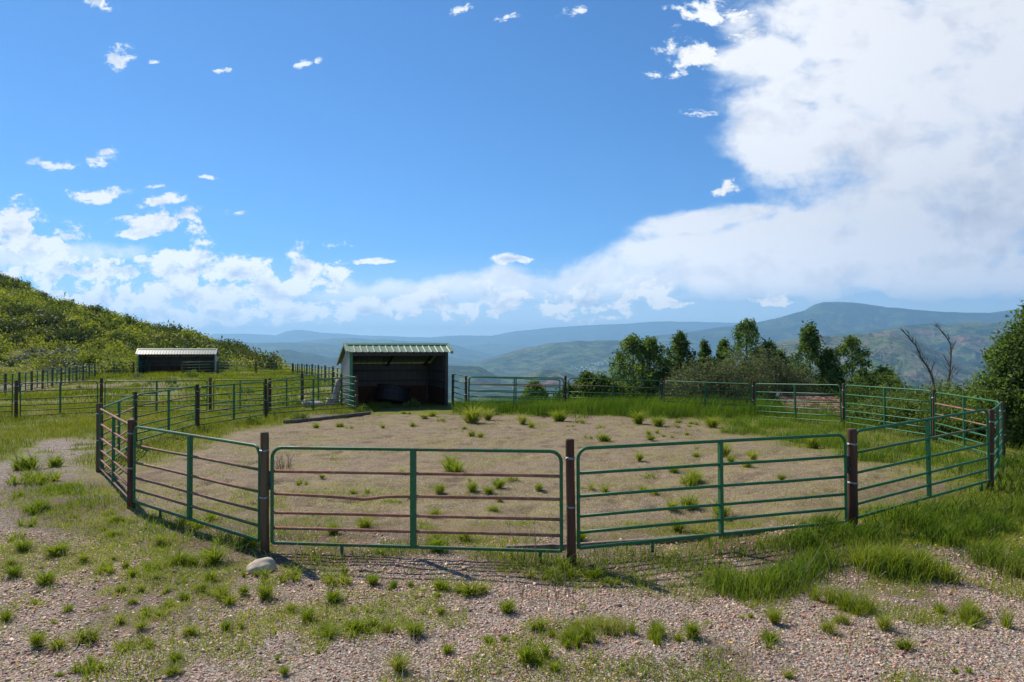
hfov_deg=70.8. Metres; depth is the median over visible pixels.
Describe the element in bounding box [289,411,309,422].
weed clump
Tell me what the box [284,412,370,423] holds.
lying pole
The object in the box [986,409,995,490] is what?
fence post
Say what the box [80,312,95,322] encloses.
oak shrub
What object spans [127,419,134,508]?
fence post
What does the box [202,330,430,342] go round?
mountain
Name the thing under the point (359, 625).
grass tuft
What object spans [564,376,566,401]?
fence post
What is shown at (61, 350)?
sagebrush
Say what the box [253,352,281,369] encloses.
dark shrub
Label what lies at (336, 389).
tree stump
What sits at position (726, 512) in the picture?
grass tuft
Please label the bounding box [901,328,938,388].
dead tree
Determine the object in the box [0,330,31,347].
dark shrub
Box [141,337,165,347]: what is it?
dark shrub
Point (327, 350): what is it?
ridge
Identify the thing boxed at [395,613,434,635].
grass tuft
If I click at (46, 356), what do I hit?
sagebrush
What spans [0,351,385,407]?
paddock grass
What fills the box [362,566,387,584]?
grass tuft
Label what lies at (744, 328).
aspen tree
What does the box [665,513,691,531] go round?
grass tuft
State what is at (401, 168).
sky
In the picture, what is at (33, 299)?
oak shrub
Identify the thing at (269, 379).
fence post
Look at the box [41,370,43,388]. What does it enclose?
fence post
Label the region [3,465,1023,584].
fence weeds
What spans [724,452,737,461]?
grass tuft
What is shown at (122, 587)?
grass tuft
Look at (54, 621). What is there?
grass tuft
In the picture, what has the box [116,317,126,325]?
oak shrub
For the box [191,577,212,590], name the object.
grass tuft
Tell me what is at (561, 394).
young aspen
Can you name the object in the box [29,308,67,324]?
dark shrub
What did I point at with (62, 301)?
oak shrub
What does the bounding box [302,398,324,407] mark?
fallen log
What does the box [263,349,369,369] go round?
hill
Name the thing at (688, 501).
grass tuft
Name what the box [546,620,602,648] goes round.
grass clump
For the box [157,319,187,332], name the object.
dark shrub
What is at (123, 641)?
grass tuft
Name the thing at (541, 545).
edging timber
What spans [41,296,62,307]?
oak shrub
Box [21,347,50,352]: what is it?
sagebrush
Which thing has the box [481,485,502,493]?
grass tuft
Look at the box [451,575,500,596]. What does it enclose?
grass tuft
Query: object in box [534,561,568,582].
grass tuft
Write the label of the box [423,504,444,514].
grass tuft
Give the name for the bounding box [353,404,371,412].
weed clump
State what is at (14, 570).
grass tuft
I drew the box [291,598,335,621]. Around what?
grass tuft
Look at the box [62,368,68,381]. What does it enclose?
gate panel
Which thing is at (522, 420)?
grass tuft
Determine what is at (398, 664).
grass tuft
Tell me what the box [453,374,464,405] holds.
gate panel
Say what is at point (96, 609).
grass tuft
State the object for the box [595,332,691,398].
aspen tree
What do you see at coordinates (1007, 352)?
aspen tree
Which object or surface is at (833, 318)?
mountain
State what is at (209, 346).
dark shrub
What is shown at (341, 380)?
fence post
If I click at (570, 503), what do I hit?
fence post
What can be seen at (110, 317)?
oak shrub
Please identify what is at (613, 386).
gate panel
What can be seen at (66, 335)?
dark shrub
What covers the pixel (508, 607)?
grass tuft
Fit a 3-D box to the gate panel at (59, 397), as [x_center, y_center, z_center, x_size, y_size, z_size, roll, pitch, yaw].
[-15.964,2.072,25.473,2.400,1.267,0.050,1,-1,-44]
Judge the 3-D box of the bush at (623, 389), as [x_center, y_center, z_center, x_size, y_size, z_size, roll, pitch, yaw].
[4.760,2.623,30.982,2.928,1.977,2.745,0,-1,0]
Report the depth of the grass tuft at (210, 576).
7.44 m
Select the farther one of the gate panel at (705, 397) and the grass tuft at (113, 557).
the gate panel at (705, 397)
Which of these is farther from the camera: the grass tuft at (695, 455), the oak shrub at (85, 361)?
the oak shrub at (85, 361)
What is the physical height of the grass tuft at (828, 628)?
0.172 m
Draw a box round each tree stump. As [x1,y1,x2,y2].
[325,398,333,406]
[330,379,339,406]
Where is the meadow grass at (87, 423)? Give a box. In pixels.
[0,400,387,492]
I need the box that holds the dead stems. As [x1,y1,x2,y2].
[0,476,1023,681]
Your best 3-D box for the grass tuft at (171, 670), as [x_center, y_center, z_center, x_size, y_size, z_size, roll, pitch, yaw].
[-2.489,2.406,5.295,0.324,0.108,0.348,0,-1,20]
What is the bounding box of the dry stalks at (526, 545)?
[505,515,544,569]
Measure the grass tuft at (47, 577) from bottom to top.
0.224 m
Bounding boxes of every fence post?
[4,373,6,392]
[14,380,17,417]
[18,372,20,393]
[30,371,32,390]
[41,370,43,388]
[51,369,53,385]
[95,403,102,471]
[99,378,102,402]
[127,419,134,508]
[132,392,136,442]
[195,384,199,427]
[209,377,211,410]
[259,432,269,553]
[264,379,267,416]
[268,378,271,410]
[301,373,303,399]
[340,374,342,405]
[355,376,358,409]
[451,374,453,405]
[464,376,466,402]
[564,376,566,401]
[565,439,575,564]
[660,378,662,402]
[752,381,754,411]
[842,383,845,424]
[847,428,857,526]
[931,389,936,442]
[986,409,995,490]
[999,401,1005,457]
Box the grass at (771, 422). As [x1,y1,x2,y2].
[614,408,1023,526]
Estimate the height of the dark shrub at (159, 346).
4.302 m
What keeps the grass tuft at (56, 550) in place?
on the ground at (418, 434)
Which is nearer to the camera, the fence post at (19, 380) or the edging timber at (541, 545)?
the edging timber at (541, 545)
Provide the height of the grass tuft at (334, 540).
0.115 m
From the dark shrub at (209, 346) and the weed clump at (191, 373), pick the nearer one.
the weed clump at (191, 373)
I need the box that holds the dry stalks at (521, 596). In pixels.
[512,568,573,606]
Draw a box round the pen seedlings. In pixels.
[77,410,968,541]
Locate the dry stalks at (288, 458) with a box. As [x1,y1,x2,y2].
[274,451,294,469]
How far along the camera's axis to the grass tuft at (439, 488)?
11.78 m
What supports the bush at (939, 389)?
on the ground at (418, 434)
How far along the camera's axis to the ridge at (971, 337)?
7293.70 m
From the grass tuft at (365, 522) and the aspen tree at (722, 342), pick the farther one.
the aspen tree at (722, 342)
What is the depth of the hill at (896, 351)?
4787.65 m
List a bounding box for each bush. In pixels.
[649,389,704,403]
[651,355,735,404]
[697,337,801,408]
[757,344,829,407]
[835,372,876,407]
[837,390,904,421]
[858,365,905,403]
[862,391,939,428]
[878,378,944,403]
[901,397,984,439]
[905,368,976,407]
[936,374,982,412]
[937,388,1010,443]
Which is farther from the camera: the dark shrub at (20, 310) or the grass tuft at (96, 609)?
the dark shrub at (20, 310)
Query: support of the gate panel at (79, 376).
on the ground at (418, 434)
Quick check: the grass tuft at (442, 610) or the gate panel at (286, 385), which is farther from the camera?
the gate panel at (286, 385)
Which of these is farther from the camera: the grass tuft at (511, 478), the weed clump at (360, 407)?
the weed clump at (360, 407)
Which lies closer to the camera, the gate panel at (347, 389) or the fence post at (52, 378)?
the gate panel at (347, 389)
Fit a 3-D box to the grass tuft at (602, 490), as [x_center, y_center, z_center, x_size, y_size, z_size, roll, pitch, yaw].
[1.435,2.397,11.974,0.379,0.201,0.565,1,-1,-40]
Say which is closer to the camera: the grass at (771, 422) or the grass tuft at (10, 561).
the grass tuft at (10, 561)
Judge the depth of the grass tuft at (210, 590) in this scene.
7.04 m
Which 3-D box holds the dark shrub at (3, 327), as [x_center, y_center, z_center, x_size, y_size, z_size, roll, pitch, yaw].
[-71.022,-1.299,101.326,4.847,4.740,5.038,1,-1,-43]
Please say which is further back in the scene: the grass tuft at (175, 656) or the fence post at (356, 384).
the fence post at (356, 384)
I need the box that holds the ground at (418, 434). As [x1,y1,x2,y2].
[0,332,1023,681]
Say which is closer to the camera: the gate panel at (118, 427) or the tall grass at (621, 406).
the gate panel at (118, 427)
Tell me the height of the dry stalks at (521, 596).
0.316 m
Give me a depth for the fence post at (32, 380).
47.53 m
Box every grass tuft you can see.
[0,556,24,565]
[0,603,26,620]
[1,445,70,469]
[1,558,33,577]
[3,462,63,484]
[4,528,30,540]
[6,536,42,551]
[9,488,37,498]
[11,510,42,526]
[17,622,53,647]
[20,491,56,514]
[24,565,67,586]
[25,532,94,556]
[25,592,45,604]
[35,618,109,650]
[46,616,61,624]
[52,668,80,676]
[60,599,76,611]
[68,650,107,674]
[73,548,93,562]
[83,556,134,573]
[89,603,112,611]
[94,522,113,530]
[99,527,120,536]
[100,510,134,523]
[101,551,119,559]
[102,506,114,515]
[108,583,129,591]
[109,630,161,652]
[111,607,126,623]
[121,554,168,576]
[124,593,144,603]
[124,616,158,631]
[128,597,176,620]
[131,582,145,591]
[145,530,174,545]
[146,568,165,578]
[154,657,193,677]
[156,545,200,565]
[157,506,226,528]
[158,646,192,662]
[159,581,176,594]
[171,541,241,563]
[171,590,192,598]
[174,549,225,566]
[174,576,188,584]
[176,620,207,636]
[191,566,226,581]
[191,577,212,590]
[198,546,214,558]
[201,585,221,594]
[205,579,248,605]
[208,530,238,544]
[216,618,235,629]
[232,525,269,547]
[233,579,252,595]
[233,620,244,628]
[240,568,260,576]
[242,575,279,599]
[244,533,258,547]
[250,562,309,584]
[272,652,279,660]
[272,661,292,674]
[273,598,304,611]
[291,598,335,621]
[293,475,309,485]
[304,613,346,641]
[316,562,361,586]
[318,581,353,602]
[319,516,344,534]
[324,534,347,542]
[334,421,347,426]
[335,610,396,638]
[342,507,383,528]
[345,487,373,493]
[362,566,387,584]
[362,605,384,612]
[370,547,388,554]
[371,644,428,672]
[378,614,398,632]
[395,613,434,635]
[418,411,432,418]
[418,533,457,551]
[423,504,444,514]
[424,410,438,416]
[426,481,452,492]
[427,573,471,590]
[428,452,470,472]
[432,604,450,613]
[439,640,457,657]
[450,586,472,596]
[451,403,490,422]
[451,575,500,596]
[453,523,473,540]
[461,479,481,491]
[464,429,477,435]
[477,405,497,419]
[477,431,486,437]
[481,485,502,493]
[481,635,496,642]
[482,501,502,511]
[485,477,513,487]
[492,594,522,612]
[498,633,510,640]
[502,472,519,480]
[502,632,564,665]
[514,410,533,423]
[515,564,539,578]
[522,613,552,630]
[526,420,537,427]
[530,480,545,489]
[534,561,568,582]
[539,655,572,671]
[544,407,573,420]
[549,557,577,578]
[563,562,606,579]
[565,527,589,541]
[571,417,586,422]
[587,482,610,491]
[595,429,610,441]
[600,576,621,586]
[627,407,651,423]
[633,449,648,460]
[636,483,659,494]
[642,471,658,477]
[643,412,668,425]
[645,429,660,433]
[645,433,657,440]
[660,491,702,510]
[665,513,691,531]
[667,468,682,472]
[674,460,705,485]
[674,613,708,638]
[688,420,699,424]
[690,524,705,533]
[691,451,700,456]
[701,413,724,427]
[703,498,745,517]
[712,435,736,456]
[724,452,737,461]
[735,612,753,618]
[737,458,760,466]
[742,449,762,459]
[745,419,762,429]
[750,599,798,623]
[754,623,786,651]
[775,473,791,479]
[775,662,802,677]
[803,432,824,447]
[818,615,838,633]
[828,604,857,624]
[869,610,901,629]
[890,632,919,651]
[949,666,974,673]
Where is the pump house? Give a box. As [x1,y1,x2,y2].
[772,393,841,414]
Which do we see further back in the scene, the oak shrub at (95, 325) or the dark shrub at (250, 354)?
the oak shrub at (95, 325)
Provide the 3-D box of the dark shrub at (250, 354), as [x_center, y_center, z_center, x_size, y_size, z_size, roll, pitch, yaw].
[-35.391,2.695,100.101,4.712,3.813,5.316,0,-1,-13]
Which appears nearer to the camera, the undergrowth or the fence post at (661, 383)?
the fence post at (661, 383)
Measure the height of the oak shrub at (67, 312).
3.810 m
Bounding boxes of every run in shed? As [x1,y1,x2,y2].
[135,348,218,373]
[336,343,452,408]
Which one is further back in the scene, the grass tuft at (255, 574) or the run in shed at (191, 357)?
the run in shed at (191, 357)
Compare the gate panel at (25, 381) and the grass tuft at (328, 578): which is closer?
the grass tuft at (328, 578)
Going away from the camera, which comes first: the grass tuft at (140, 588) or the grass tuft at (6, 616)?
the grass tuft at (6, 616)
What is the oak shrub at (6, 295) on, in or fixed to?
on the ground at (418, 434)
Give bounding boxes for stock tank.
[376,384,410,402]
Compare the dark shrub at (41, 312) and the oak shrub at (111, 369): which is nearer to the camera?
the oak shrub at (111, 369)
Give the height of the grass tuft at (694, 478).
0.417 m
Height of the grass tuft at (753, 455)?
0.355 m
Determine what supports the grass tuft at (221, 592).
on the ground at (418, 434)
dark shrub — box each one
[0,304,26,318]
[0,315,25,335]
[0,315,33,330]
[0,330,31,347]
[1,274,17,282]
[2,303,31,315]
[11,277,32,289]
[22,305,44,311]
[24,323,63,339]
[25,308,63,330]
[26,304,65,318]
[26,306,43,315]
[26,323,51,333]
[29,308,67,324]
[43,324,92,347]
[57,318,86,330]
[59,325,100,342]
[84,335,109,343]
[85,304,110,313]
[87,326,104,339]
[103,330,127,341]
[106,331,131,343]
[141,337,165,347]
[145,340,177,347]
[151,329,181,343]
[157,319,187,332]
[170,337,191,346]
[175,334,210,347]
[175,335,195,342]
[200,344,227,351]
[213,342,235,351]
[217,356,234,370]
[218,347,232,354]
[221,350,244,360]
[227,339,247,348]
[232,341,251,351]
[235,342,259,357]
[242,347,271,363]
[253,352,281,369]
[269,351,288,369]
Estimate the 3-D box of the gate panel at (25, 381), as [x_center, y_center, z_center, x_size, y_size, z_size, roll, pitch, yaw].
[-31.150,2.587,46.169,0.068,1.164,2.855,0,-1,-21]
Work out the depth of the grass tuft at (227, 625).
6.16 m
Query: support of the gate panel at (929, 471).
on the ground at (418, 434)
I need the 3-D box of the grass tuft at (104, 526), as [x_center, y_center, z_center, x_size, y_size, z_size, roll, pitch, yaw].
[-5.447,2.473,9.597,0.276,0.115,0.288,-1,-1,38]
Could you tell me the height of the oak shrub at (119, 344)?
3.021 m
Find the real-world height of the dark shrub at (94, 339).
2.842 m
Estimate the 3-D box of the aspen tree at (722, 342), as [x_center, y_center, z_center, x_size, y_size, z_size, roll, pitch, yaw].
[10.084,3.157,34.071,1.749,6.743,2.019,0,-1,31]
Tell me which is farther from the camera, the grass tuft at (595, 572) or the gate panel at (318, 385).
the gate panel at (318, 385)
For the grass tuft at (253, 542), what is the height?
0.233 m
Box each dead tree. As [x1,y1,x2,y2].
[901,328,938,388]
[931,323,959,386]
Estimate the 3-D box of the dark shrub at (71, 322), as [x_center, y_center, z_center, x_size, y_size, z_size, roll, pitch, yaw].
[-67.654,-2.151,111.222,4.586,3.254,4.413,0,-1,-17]
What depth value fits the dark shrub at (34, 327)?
105.35 m
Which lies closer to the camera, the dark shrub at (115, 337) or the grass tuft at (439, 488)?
the grass tuft at (439, 488)
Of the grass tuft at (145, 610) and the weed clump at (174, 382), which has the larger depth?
the weed clump at (174, 382)
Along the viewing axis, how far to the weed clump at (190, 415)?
24.13 m
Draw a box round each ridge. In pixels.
[214,339,474,365]
[298,338,494,361]
[464,344,532,355]
[828,318,1021,375]
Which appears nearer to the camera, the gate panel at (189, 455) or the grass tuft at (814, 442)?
the gate panel at (189, 455)
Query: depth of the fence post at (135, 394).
17.38 m
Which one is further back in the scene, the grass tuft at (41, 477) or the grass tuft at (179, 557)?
the grass tuft at (41, 477)
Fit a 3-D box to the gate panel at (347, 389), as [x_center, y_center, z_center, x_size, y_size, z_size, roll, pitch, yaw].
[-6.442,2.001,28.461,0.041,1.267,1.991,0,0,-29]
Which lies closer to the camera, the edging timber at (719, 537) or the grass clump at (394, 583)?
the grass clump at (394, 583)
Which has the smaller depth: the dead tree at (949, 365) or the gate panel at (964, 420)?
the gate panel at (964, 420)
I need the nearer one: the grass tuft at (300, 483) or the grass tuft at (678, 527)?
the grass tuft at (678, 527)
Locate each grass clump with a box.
[385,578,400,590]
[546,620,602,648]
[566,615,602,646]
[568,608,634,636]
[622,606,685,644]
[804,574,879,616]
[822,521,977,584]
[923,591,1022,628]
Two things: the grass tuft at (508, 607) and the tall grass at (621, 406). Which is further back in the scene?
the tall grass at (621, 406)
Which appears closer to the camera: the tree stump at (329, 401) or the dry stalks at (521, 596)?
the dry stalks at (521, 596)
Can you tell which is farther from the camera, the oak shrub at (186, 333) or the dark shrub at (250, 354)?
the oak shrub at (186, 333)
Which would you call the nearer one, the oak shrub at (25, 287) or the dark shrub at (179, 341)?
the dark shrub at (179, 341)
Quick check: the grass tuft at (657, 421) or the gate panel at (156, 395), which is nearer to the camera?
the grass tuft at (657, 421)
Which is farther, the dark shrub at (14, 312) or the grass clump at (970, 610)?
the dark shrub at (14, 312)
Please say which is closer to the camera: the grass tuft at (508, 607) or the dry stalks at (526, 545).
the grass tuft at (508, 607)
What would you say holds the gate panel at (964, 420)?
on the ground at (418, 434)
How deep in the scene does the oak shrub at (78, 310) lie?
134.51 m
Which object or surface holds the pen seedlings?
on the ground at (418, 434)
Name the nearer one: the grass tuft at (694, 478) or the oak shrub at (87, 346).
the grass tuft at (694, 478)
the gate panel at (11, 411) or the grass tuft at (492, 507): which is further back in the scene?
the gate panel at (11, 411)
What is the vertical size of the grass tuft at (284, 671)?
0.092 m
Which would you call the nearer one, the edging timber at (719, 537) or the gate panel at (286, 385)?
the edging timber at (719, 537)
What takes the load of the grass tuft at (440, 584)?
on the ground at (418, 434)
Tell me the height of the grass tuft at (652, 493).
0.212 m
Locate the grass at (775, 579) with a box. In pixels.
[689,494,1023,609]
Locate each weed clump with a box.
[164,374,177,383]
[184,369,198,377]
[184,411,200,419]
[237,386,254,393]
[246,414,264,424]
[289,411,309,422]
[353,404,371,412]
[401,397,420,407]
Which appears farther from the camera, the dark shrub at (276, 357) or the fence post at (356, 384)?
the dark shrub at (276, 357)
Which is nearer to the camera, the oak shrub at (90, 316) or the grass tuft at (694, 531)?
the grass tuft at (694, 531)
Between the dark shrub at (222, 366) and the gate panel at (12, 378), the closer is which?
the gate panel at (12, 378)
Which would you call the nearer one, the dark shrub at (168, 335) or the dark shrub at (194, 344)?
the dark shrub at (194, 344)
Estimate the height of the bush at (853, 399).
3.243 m
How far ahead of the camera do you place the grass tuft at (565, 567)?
7.69 m
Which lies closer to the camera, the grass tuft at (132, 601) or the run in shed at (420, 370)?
the grass tuft at (132, 601)
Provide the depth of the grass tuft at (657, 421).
22.03 m
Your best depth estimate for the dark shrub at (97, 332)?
109.13 m
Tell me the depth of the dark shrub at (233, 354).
99.51 m
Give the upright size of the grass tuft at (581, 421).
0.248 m
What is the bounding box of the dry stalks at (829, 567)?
[789,544,869,592]
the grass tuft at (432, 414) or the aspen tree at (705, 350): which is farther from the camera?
the aspen tree at (705, 350)
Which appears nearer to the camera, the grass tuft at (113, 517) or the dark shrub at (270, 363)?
the grass tuft at (113, 517)
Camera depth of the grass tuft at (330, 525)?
9.32 m
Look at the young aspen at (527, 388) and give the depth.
30.82 m
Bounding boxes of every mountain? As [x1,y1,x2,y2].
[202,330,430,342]
[423,321,742,346]
[466,340,734,375]
[640,302,1020,364]
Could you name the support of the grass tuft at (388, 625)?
on the ground at (418, 434)
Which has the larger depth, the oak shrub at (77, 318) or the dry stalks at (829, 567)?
the oak shrub at (77, 318)
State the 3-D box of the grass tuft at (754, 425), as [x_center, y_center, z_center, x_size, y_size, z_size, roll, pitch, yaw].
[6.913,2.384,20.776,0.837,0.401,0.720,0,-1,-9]
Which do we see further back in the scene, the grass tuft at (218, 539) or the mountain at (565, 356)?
the mountain at (565, 356)
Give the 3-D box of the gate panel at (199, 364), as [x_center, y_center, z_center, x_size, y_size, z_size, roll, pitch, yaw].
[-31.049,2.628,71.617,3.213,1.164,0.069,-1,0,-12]
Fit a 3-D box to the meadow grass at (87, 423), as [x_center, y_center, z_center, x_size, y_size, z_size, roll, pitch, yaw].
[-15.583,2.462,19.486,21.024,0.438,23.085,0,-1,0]
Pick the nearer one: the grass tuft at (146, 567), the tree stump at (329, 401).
the grass tuft at (146, 567)
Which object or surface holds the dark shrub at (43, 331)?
on the ground at (418, 434)
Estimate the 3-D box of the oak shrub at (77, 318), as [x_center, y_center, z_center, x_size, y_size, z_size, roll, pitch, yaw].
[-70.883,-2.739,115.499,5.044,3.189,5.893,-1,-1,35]
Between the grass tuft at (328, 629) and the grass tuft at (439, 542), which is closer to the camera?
the grass tuft at (328, 629)
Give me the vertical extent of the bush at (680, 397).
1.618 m
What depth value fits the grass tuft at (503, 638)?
5.89 m
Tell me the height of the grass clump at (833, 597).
0.352 m
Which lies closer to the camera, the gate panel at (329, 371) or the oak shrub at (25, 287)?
the gate panel at (329, 371)
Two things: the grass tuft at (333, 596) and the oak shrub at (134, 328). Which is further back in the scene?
the oak shrub at (134, 328)
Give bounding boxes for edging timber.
[506,543,566,549]
[576,534,709,548]
[714,526,781,538]
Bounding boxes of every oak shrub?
[0,279,22,290]
[0,288,26,300]
[0,289,20,301]
[0,295,25,308]
[0,310,17,319]
[0,313,10,325]
[0,338,13,351]
[0,353,12,362]
[4,285,21,294]
[9,277,33,290]
[15,310,32,325]
[20,300,42,307]
[21,288,40,298]
[21,295,46,304]
[22,294,43,301]
[32,333,61,345]
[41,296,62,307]
[51,302,76,314]
[53,292,81,307]
[53,340,77,350]
[55,305,73,316]
[62,315,83,321]
[63,305,84,313]
[76,321,103,331]
[77,342,95,349]
[78,353,99,365]
[80,309,104,319]
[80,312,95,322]
[82,334,111,349]
[91,312,121,324]
[94,317,119,332]
[96,355,130,373]
[97,308,120,319]
[103,340,129,354]
[109,335,144,347]
[111,327,135,335]
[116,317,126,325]
[120,313,138,326]
[122,341,137,353]
[123,322,151,338]
[124,325,144,333]
[124,349,137,364]
[125,330,149,344]
[151,339,179,347]
[172,328,203,340]
[190,329,210,340]
[213,336,238,350]
[216,347,229,365]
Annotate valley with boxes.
[448,374,942,402]
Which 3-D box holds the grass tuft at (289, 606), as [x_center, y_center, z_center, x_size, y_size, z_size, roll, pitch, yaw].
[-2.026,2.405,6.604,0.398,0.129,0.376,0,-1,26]
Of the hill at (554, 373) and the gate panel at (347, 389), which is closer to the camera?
the gate panel at (347, 389)
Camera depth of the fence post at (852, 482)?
9.23 m
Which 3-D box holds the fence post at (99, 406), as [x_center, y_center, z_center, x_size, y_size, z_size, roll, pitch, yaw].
[-7.923,1.907,13.845,0.141,1.429,0.140,-1,-1,38]
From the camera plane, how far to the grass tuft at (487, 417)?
24.07 m
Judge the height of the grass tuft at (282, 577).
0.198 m
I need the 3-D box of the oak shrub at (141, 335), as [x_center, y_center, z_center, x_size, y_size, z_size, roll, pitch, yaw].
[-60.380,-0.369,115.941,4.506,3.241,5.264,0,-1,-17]
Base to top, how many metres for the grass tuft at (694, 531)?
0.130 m
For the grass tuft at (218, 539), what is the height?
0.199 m
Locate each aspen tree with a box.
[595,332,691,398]
[654,329,702,394]
[695,337,719,384]
[710,317,791,404]
[715,337,737,379]
[784,319,846,392]
[817,334,910,406]
[961,299,1023,447]
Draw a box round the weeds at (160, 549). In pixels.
[0,474,1023,681]
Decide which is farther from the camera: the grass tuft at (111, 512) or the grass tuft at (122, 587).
the grass tuft at (111, 512)
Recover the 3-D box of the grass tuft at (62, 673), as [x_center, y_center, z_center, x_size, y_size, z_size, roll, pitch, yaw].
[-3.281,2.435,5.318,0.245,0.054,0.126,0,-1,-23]
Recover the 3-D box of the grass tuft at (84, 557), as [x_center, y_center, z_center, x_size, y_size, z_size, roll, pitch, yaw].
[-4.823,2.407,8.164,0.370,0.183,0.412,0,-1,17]
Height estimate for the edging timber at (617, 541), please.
0.079 m
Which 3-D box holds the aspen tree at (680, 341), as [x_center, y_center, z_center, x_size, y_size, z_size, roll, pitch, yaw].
[7.886,2.630,33.359,3.027,6.396,2.743,0,-1,0]
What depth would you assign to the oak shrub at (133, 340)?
106.73 m
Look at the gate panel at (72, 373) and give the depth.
60.29 m
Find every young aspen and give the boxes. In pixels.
[517,379,548,404]
[552,383,581,401]
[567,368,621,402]
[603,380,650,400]
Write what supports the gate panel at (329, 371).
on the ground at (418, 434)
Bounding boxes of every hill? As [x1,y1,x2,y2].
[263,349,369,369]
[448,365,500,389]
[512,369,578,396]
[744,331,981,392]
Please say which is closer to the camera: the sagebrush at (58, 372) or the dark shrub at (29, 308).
the sagebrush at (58, 372)
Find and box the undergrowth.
[0,273,294,374]
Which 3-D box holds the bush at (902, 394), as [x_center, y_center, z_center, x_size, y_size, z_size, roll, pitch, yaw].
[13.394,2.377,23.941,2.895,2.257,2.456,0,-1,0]
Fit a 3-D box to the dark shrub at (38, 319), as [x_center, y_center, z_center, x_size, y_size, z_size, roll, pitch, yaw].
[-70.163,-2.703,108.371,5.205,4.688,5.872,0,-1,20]
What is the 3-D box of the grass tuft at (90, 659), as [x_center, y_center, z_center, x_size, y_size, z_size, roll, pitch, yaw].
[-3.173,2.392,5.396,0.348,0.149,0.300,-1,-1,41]
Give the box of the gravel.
[0,520,1023,681]
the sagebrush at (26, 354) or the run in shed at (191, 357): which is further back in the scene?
the sagebrush at (26, 354)
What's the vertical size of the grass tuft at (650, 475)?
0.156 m
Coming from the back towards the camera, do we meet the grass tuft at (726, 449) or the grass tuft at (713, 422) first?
the grass tuft at (713, 422)
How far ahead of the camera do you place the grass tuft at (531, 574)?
7.54 m
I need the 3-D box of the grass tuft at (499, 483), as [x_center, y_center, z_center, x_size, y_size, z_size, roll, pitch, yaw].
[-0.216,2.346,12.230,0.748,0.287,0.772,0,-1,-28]
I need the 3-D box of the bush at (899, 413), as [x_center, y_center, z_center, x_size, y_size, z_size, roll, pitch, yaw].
[12.008,2.262,21.791,2.437,1.514,2.080,0,-1,-23]
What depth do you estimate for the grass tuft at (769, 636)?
5.83 m
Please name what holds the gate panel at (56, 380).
on the ground at (418, 434)
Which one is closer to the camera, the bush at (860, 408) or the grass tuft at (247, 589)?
the grass tuft at (247, 589)
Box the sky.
[0,0,1023,336]
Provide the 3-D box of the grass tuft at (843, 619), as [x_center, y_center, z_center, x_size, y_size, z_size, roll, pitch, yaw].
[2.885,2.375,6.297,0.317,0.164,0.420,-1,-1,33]
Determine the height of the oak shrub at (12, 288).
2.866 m
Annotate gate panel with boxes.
[0,383,12,417]
[7,373,18,392]
[20,381,97,416]
[21,372,31,390]
[33,371,42,388]
[44,370,52,386]
[53,369,60,384]
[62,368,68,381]
[70,367,76,380]
[77,366,82,379]
[95,363,131,376]
[99,408,126,502]
[103,395,134,468]
[104,380,207,411]
[133,426,259,545]
[134,361,148,373]
[137,386,195,441]
[182,361,216,373]
[199,381,264,425]
[213,380,263,410]
[218,361,254,373]
[257,362,291,372]
[267,446,562,562]
[268,377,354,414]
[271,376,301,409]
[303,373,332,399]
[325,366,331,383]
[333,371,339,402]
[341,375,355,408]
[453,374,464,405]
[468,376,563,405]
[568,378,659,406]
[576,433,850,552]
[664,381,750,411]
[754,383,841,422]
[845,385,931,435]
[857,409,990,518]
[934,392,998,456]
[993,402,1002,480]
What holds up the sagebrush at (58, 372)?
on the ground at (418, 434)
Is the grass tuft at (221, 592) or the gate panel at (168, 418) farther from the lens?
the gate panel at (168, 418)
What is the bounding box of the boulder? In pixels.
[246,557,275,574]
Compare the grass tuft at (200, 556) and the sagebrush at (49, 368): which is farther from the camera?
the sagebrush at (49, 368)
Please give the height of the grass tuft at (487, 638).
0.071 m
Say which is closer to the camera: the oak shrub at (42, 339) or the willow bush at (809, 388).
the willow bush at (809, 388)
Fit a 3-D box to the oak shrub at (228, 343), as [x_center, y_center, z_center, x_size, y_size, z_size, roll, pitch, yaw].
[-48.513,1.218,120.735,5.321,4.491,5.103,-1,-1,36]
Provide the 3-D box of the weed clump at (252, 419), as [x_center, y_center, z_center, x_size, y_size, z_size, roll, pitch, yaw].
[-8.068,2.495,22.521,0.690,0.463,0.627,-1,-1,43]
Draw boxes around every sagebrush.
[0,357,34,365]
[13,353,35,358]
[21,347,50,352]
[30,353,63,361]
[41,365,64,371]
[46,357,81,367]
[46,369,67,374]
[50,346,80,354]
[64,363,100,369]
[70,366,99,373]
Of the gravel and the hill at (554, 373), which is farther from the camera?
the hill at (554, 373)
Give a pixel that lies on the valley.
(492, 387)
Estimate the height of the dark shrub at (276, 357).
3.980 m
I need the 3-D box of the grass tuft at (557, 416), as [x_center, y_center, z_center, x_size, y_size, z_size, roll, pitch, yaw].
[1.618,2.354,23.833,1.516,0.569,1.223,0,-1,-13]
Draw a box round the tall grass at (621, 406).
[449,392,851,419]
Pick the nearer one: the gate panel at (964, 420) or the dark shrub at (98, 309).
the gate panel at (964, 420)
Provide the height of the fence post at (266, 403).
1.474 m
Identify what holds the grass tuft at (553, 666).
on the ground at (418, 434)
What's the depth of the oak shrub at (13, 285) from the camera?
138.94 m
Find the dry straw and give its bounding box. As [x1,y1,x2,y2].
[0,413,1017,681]
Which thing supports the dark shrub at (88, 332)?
on the ground at (418, 434)

